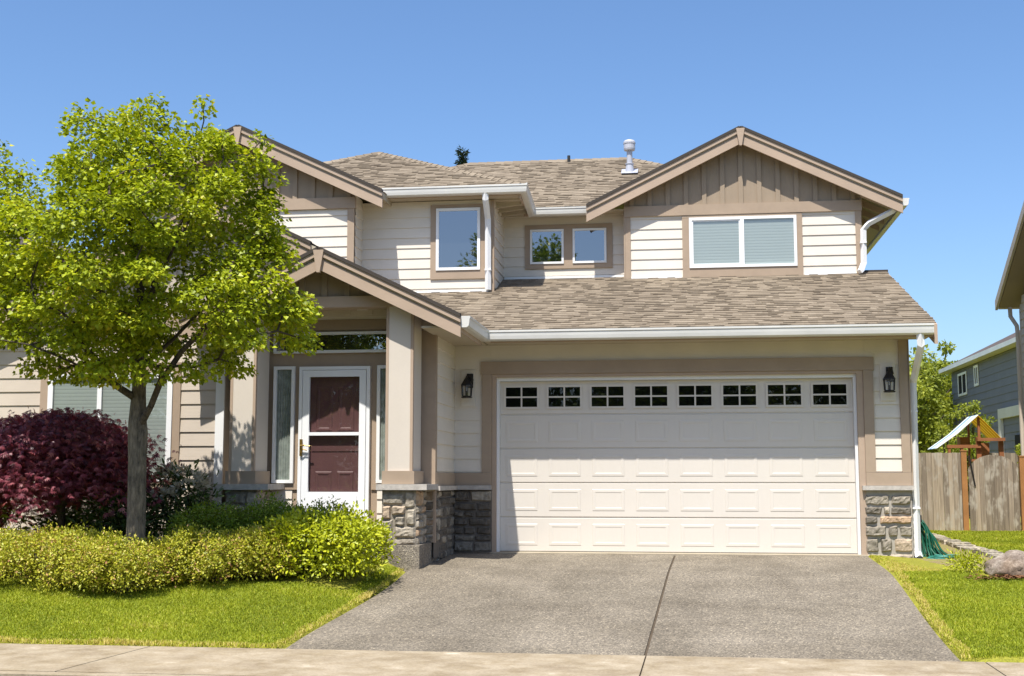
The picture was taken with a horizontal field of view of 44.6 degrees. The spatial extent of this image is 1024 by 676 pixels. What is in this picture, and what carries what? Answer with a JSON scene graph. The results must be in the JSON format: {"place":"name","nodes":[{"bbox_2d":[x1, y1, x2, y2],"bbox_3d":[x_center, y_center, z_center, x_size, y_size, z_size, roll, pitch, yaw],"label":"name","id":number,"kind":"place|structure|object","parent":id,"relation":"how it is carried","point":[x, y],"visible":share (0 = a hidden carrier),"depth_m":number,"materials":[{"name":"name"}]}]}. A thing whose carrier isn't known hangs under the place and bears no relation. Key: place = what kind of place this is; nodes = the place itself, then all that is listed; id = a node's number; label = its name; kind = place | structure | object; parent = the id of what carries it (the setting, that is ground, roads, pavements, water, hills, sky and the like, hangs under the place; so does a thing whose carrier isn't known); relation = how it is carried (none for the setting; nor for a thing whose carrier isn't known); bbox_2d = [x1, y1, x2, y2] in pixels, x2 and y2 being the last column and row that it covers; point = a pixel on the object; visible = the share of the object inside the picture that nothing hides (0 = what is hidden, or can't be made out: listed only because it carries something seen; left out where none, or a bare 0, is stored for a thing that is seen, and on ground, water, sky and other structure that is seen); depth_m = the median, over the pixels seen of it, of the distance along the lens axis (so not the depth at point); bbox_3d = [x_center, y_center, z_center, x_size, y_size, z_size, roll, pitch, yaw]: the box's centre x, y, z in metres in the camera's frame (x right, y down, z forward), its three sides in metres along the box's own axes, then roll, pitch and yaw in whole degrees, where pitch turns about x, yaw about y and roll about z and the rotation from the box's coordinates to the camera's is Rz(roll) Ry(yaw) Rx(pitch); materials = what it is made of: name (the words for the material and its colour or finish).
{"place":"outdoors","nodes":[
{"label":"outdoors","id":0,"kind":"place"},
{"bbox_2d":[0,643,1023,675],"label":"sidewalk","id":1,"kind":"structure","parent":0,"point":[169,660],"depth_m":9.81,"materials":[{"name":"concrete"}]},
{"bbox_2d":[0,488,1023,662],"bbox_3d":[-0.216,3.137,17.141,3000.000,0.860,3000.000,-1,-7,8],"label":"ground","id":2,"kind":"structure","parent":0,"point":[342,583],"depth_m":13.20,"materials":[{"name":"green plant"}]},
{"bbox_2d":[0,502,31,532],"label":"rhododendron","id":3,"kind":"object","parent":2,"relation":"on","point":[4,516],"visible":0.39,"depth_m":15.47,"materials":[{"name":"green plant"}]},
{"bbox_2d":[0,523,54,582],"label":"spirea","id":4,"kind":"object","parent":2,"relation":"on","point":[5,536],"visible":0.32,"depth_m":13.60,"materials":[{"name":"green plant"}]},
{"bbox_2d":[0,519,118,591],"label":"spirea","id":5,"kind":"object","parent":2,"relation":"on","point":[53,547],"visible":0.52,"depth_m":13.15,"materials":[{"name":"green plant"}]},
{"bbox_2d":[22,494,102,536],"bbox_3d":[-5.516,2.278,15.419,1.090,0.943,1.127,2,-7,-16],"label":"rhododendron","id":6,"kind":"object","parent":2,"relation":"on","point":[73,516],"visible":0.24,"depth_m":15.35,"materials":[{"name":"green plant"}]},
{"bbox_2d":[0,405,182,537],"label":"red maple","id":7,"kind":"object","parent":2,"relation":"on","point":[57,456],"visible":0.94,"depth_m":14.45,"materials":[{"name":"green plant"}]},
{"bbox_2d":[0,671,219,675],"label":"kerb","id":8,"kind":"structure","parent":2,"relation":"on","point":[20,673],"depth_m":9.34,"materials":[{"name":"concrete"}]},
{"bbox_2d":[49,477,173,550],"bbox_3d":[-4.784,2.192,15.114,1.454,1.156,1.344,4,-7,-28],"label":"rhododendron","id":9,"kind":"object","parent":2,"relation":"on","point":[118,521],"visible":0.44,"depth_m":14.93,"materials":[{"name":"green plant"}]},
{"bbox_2d":[56,526,187,595],"bbox_3d":[-4.114,2.347,13.054,1.343,0.746,1.210,-1,-7,8],"label":"spirea","id":10,"kind":"object","parent":2,"relation":"on","point":[111,563],"visible":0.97,"depth_m":12.79,"materials":[{"name":"green plant"}]},
{"bbox_2d":[0,91,324,586],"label":"street tree","id":11,"kind":"object","parent":2,"relation":"on","point":[150,248],"visible":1,"depth_m":13.29,"materials":[{"name":"green plant"}]},
{"bbox_2d":[126,458,236,548],"bbox_3d":[-4.124,2.102,15.459,1.385,1.247,1.404,5,-8,-35],"label":"rhododendron","id":12,"kind":"object","parent":2,"relation":"on","point":[173,489],"visible":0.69,"depth_m":15.29,"materials":[{"name":"green plant"}]},
{"bbox_2d":[0,565,403,647],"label":"lawn grass","id":13,"kind":"structure","parent":2,"relation":"on","point":[27,597],"depth_m":12.09,"materials":[{"name":"green plant"}]},
{"bbox_2d":[147,522,259,587],"bbox_3d":[-3.333,2.339,13.447,1.303,0.730,1.255,-1,-7,8],"label":"spirea","id":14,"kind":"object","parent":2,"relation":"on","point":[202,558],"visible":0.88,"depth_m":13.19,"materials":[{"name":"green plant"}]},
{"bbox_2d":[161,495,248,541],"bbox_3d":[-3.486,2.272,14.597,1.258,0.867,1.091,-1,-7,8],"label":"boxwood","id":15,"kind":"object","parent":2,"relation":"on","point":[209,514],"visible":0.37,"depth_m":14.47,"materials":[{"name":"green plant"}]},
{"bbox_2d":[214,489,312,536],"bbox_3d":[-2.847,2.226,14.630,1.164,0.940,1.140,-1,-7,8],"label":"boxwood","id":16,"kind":"object","parent":2,"relation":"on","point":[259,512],"visible":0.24,"depth_m":14.40,"materials":[{"name":"green plant"}]},
{"bbox_2d":[224,518,309,581],"bbox_3d":[-2.706,2.330,13.648,0.970,0.715,1.004,-1,-7,8],"label":"spirea","id":17,"kind":"object","parent":2,"relation":"on","point":[255,540],"visible":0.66,"depth_m":13.38,"materials":[{"name":"green plant"}]},
{"bbox_2d":[286,495,356,560],"bbox_3d":[-2.252,2.252,14.596,1.090,0.856,1.164,-1,-7,8],"label":"boxwood","id":18,"kind":"object","parent":2,"relation":"on","point":[323,507],"visible":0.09,"depth_m":14.56,"materials":[{"name":"green plant"}]},
{"bbox_2d":[254,499,400,581],"bbox_3d":[-2.132,2.237,13.843,1.704,0.899,1.509,-1,-7,8],"label":"lime shrub","id":19,"kind":"object","parent":2,"relation":"on","point":[358,540],"visible":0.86,"depth_m":13.49,"materials":[{"name":"green plant"}]},
{"bbox_2d":[454,146,470,164],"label":"conifer","id":20,"kind":"object","parent":2,"relation":"on","point":[462,159],"visible":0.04,"depth_m":43.76,"materials":[{"name":"green plant"}]},
{"bbox_2d":[0,125,937,571],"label":"house","id":21,"kind":"structure","parent":2,"relation":"on","point":[602,313],"depth_m":17.14,"materials":[{"name":"beige wood"}]},
{"bbox_2d":[39,363,181,487],"bbox_3d":[-5.270,1.148,16.305,2.010,1.615,0.058,-1,-7,8],"label":"window","id":22,"kind":"structure","parent":21,"relation":"in","point":[164,419],"depth_m":16.31,"materials":[{"name":"white plastic"}]},
{"bbox_2d":[273,331,385,353],"bbox_3d":[-2.306,0.059,16.330,1.670,0.275,0.048,-1,-7,8],"label":"transom window","id":23,"kind":"structure","parent":21,"relation":"in","point":[358,341],"depth_m":16.31,"materials":[{"name":"glass"}]},
{"bbox_2d":[297,366,370,520],"bbox_3d":[-2.309,1.395,16.133,0.947,2.065,0.138,-1,-7,8],"label":"storm door","id":24,"kind":"structure","parent":21,"relation":"in","point":[364,372],"depth_m":16.14,"materials":[{"name":"white metal"}]},
{"bbox_2d":[309,377,359,491],"bbox_3d":[-2.299,1.405,16.202,0.843,1.970,0.042,-1,-7,8],"label":"entry door","id":25,"kind":"structure","parent":21,"relation":"in","point":[334,401],"depth_m":16.21,"materials":[{"name":"red paint"}]},
{"bbox_2d":[430,204,484,279],"bbox_3d":[-0.860,-1.544,19.968,0.905,1.210,0.046,-1,-7,8],"label":"window","id":26,"kind":"structure","parent":21,"relation":"in","point":[457,235],"depth_m":19.97,"materials":[{"name":"glass"}]},
{"bbox_2d":[525,223,612,269],"bbox_3d":[0.944,-1.531,20.836,1.465,0.746,0.046,-1,-7,8],"label":"window","id":27,"kind":"structure","parent":21,"relation":"in","point":[546,246],"depth_m":20.86,"materials":[{"name":"white plastic"}]},
{"bbox_2d":[573,228,606,262],"bbox_3d":[1.292,-1.537,20.785,0.562,0.585,0.038,-1,-7,8],"label":"window","id":28,"kind":"structure","parent":21,"relation":"in","point":[589,244],"depth_m":20.79,"materials":[{"name":"glass"}]},
{"bbox_2d":[500,378,856,553],"bbox_3d":[2.221,1.757,17.096,4.810,2.376,0.056,-1,-7,8],"label":"garage door","id":29,"kind":"structure","parent":21,"relation":"in","point":[702,465],"depth_m":17.07,"materials":[{"name":"metal"}]},
{"bbox_2d":[682,212,802,277],"bbox_3d":[3.724,-1.499,20.196,1.915,1.033,0.046,-1,-7,8],"label":"window","id":30,"kind":"structure","parent":21,"relation":"in","point":[757,244],"depth_m":20.19,"materials":[{"name":"glass"}]},
{"bbox_2d":[920,515,954,558],"bbox_3d":[5.604,2.653,16.548,0.487,0.592,0.596,1,-7,-7],"label":"garden hose","id":31,"kind":"object","parent":21,"relation":"hanging from","point":[930,541],"visible":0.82,"depth_m":16.65,"materials":[{"name":"green plastic"}]},
{"bbox_2d":[909,344,953,507],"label":"garden tree","id":32,"kind":"object","parent":2,"relation":"on","point":[929,368],"visible":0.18,"depth_m":49.24,"materials":[{"name":"green plant"}]},
{"bbox_2d":[909,367,954,484],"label":"garden tree","id":33,"kind":"object","parent":2,"relation":"on","point":[926,421],"visible":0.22,"depth_m":44.37,"materials":[{"name":"green plant"}]},
{"bbox_2d":[927,339,957,428],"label":"garden tree","id":34,"kind":"object","parent":2,"relation":"on","point":[946,348],"visible":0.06,"depth_m":55.02,"materials":[{"name":"green plant"}]},
{"bbox_2d":[920,421,975,513],"bbox_3d":[9.901,3.263,28.396,1.331,2.708,1.411,4,-8,-31],"label":"young tree","id":35,"kind":"object","parent":2,"relation":"on","point":[940,436],"visible":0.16,"depth_m":28.28,"materials":[{"name":"green plant"}]},
{"bbox_2d":[914,543,991,570],"bbox_3d":[6.572,3.013,17.414,3.220,0.182,8.050,-1,-7,8],"label":"planting bed","id":36,"kind":"object","parent":2,"relation":"on","point":[944,547],"visible":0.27,"depth_m":16.46,"materials":[{"name":"brown soil"}]},
{"bbox_2d":[941,548,992,572],"bbox_3d":[5.238,2.578,14.395,0.628,0.323,0.631,-1,-7,8],"label":"shrub","id":37,"kind":"object","parent":36,"relation":"on","point":[965,565],"visible":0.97,"depth_m":14.35,"materials":[{"name":"green plant"}]},
{"bbox_2d":[984,550,1023,576],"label":"boulder","id":38,"kind":"object","parent":36,"relation":"on","point":[1011,562],"visible":0.68,"depth_m":13.98,"materials":[{"name":"grey stone"}]},
{"bbox_2d":[927,533,1003,557],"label":"stone edging path","id":39,"kind":"structure","parent":2,"relation":"on","point":[955,543],"depth_m":17.97,"materials":[{"name":"grey stone"}]},
{"bbox_2d":[928,415,1004,499],"bbox_3d":[9.626,2.868,26.406,1.360,2.445,1.250,-1,-7,8],"label":"playset","id":40,"kind":"object","parent":2,"relation":"on","point":[981,425],"visible":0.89,"depth_m":26.31,"materials":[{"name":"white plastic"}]},
{"bbox_2d":[939,400,995,490],"bbox_3d":[10.561,3.054,28.875,1.358,3.232,1.455,-1,-7,8],"label":"young tree","id":41,"kind":"object","parent":2,"relation":"on","point":[971,408],"visible":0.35,"depth_m":28.81,"materials":[{"name":"green plant"}]},
{"bbox_2d":[918,450,1023,530],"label":"wooden fence","id":42,"kind":"object","parent":2,"relation":"on","point":[950,473],"visible":0.33,"depth_m":22.38,"materials":[{"name":"brown wood"}]},
{"bbox_2d":[968,455,1020,530],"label":"fence gate","id":43,"kind":"structure","parent":42,"relation":"attached to","point":[1002,498],"depth_m":22.25,"materials":[{"name":"brown wood"}]},
{"bbox_2d":[939,333,1023,505],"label":"neighbour house","id":44,"kind":"structure","parent":2,"relation":"on","point":[987,377],"depth_m":39.35,"materials":[{"name":"wood"}]},
{"bbox_2d":[957,371,966,396],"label":"window","id":45,"kind":"structure","parent":44,"relation":"in","point":[961,377],"depth_m":43.71,"materials":[{"name":"white plastic"}]},
{"bbox_2d":[973,364,978,386],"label":"window","id":46,"kind":"structure","parent":44,"relation":"in","point":[975,368],"depth_m":41.62,"materials":[{"name":"white glass"}]},
{"bbox_2d":[1015,434,1019,450],"bbox_3d":[14.774,3.942,36.114,0.038,2.300,1.200,-1,-7,8],"label":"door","id":47,"kind":"structure","parent":44,"relation":"in","point":[1017,437],"depth_m":36.54,"materials":[{"name":"grey"}]},
{"bbox_2d":[967,453,1020,516],"bbox_3d":[13.256,3.520,28.963,5.494,1.726,0.026,-1,-7,8],"label":"fence","id":48,"kind":"object","parent":2,"relation":"on","point":[1013,457],"visible":0.11,"depth_m":29.25,"materials":[{"name":"brown wood"}]},
{"bbox_2d":[967,574,1023,579],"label":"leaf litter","id":49,"kind":"object","parent":2,"relation":"on","point":[1006,576],"visible":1,"depth_m":13.74,"materials":[{"name":"brown plant"}]},
{"bbox_2d":[995,202,1023,455],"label":"neighbour house","id":50,"kind":"structure","parent":2,"relation":"on","point":[1010,295],"depth_m":23.14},
{"bbox_2d":[1014,444,1020,477],"bbox_3d":[11.966,3.483,28.541,0.866,2.303,0.943,5,-8,-39],"label":"young tree","id":51,"kind":"object","parent":2,"relation":"on","point":[1018,452],"visible":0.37,"depth_m":28.65,"materials":[{"name":"green plant"}]},
{"bbox_2d":[0,0,1023,381],"label":"sky","id":52,"kind":"structure","parent":0,"point":[922,101],"materials":[{"name":"blue"}]},
{"bbox_2d":[286,552,959,660],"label":"driveway","id":53,"kind":"structure","parent":0,"point":[835,607],"depth_m":12.30,"materials":[{"name":"grey concrete"}]},
{"bbox_2d":[644,556,675,657],"bbox_3d":[1.655,2.780,13.572,0.042,0.450,6.725,-1,-7,10],"label":"driveway joint","id":54,"kind":"object","parent":53,"relation":"on","point":[653,625],"visible":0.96,"depth_m":12.29,"materials":[{"name":"grey concrete"}]},
{"bbox_2d":[485,551,868,556],"bbox_3d":[1.937,2.918,16.854,5.550,0.030,0.290,-1,-7,8],"label":"garage apron","id":55,"kind":"object","parent":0,"point":[657,553],"visible":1,"depth_m":16.77,"materials":[{"name":"concrete"}]},
{"bbox_2d":[869,554,1023,657],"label":"lawn grass","id":56,"kind":"structure","parent":0,"point":[965,637],"depth_m":12.13,"materials":[{"name":"green plant"}]},
{"bbox_2d":[930,530,1023,552],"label":"lawn grass","id":57,"kind":"structure","parent":0,"point":[1003,541],"depth_m":20.00,"materials":[{"name":"green plant"}]}
]}

